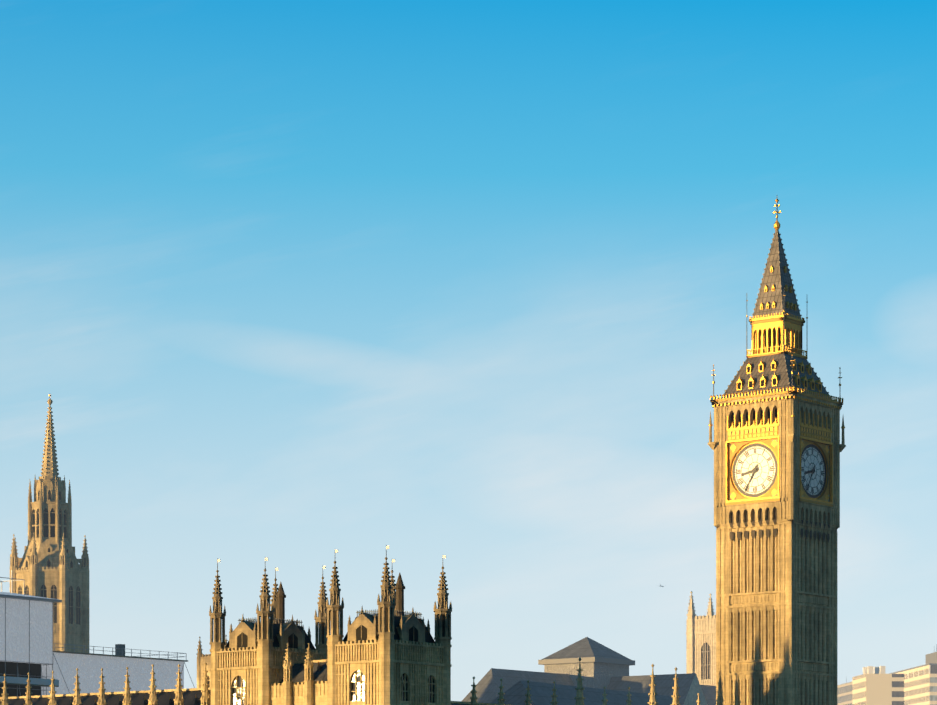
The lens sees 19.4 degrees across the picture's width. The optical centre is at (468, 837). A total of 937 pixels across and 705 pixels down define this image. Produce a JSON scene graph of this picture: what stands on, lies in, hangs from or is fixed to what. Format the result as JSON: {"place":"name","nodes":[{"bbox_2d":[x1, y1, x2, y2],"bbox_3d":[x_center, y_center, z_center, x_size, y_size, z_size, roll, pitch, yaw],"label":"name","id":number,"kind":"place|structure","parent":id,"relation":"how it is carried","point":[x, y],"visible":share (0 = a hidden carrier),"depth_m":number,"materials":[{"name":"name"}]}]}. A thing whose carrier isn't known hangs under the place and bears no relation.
{"place":"outdoors","nodes":[
{"label":"outdoors","id":0,"kind":"place"},
{"bbox_2d":[0,0,936,700],"label":"sky","id":1,"kind":"structure","parent":0,"point":[292,284],"materials":[{"name":"blue"}]},
{"bbox_3d":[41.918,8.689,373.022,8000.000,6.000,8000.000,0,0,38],"label":"terrain","id":2,"kind":"structure","parent":0,"visible":0},
{"bbox_2d":[10,395,88,652],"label":"central tower","id":3,"kind":"structure","parent":2,"relation":"on","point":[48,564],"depth_m":544.92,"materials":[{"name":"stone"}]},
{"bbox_2d":[0,546,700,704],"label":"palace of westminster","id":4,"kind":"structure","parent":2,"relation":"on","point":[389,652],"depth_m":322.73,"materials":[{"name":"stone"}]},
{"bbox_2d":[0,570,194,696],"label":"building","id":5,"kind":"structure","parent":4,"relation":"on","point":[25,634],"depth_m":416.36,"materials":[{"name":"grey"}]},
{"bbox_2d":[490,680,672,704],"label":"roof","id":6,"kind":"structure","parent":2,"relation":"on","point":[540,692],"depth_m":478.68,"materials":[{"name":"stone"}]},
{"bbox_2d":[462,591,715,704],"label":"building","id":7,"kind":"structure","parent":2,"relation":"on","point":[602,666],"depth_m":626.86,"materials":[{"name":"grey"}]},
{"bbox_2d":[708,199,845,704],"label":"clock tower","id":8,"kind":"structure","parent":2,"relation":"on","point":[776,446],"depth_m":369.43,"materials":[{"name":"beige stone"}]},
{"bbox_2d":[837,644,936,704],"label":"office blocks","id":9,"kind":"structure","parent":2,"relation":"on","point":[917,685],"depth_m":1019.25,"materials":[{"name":"white"}]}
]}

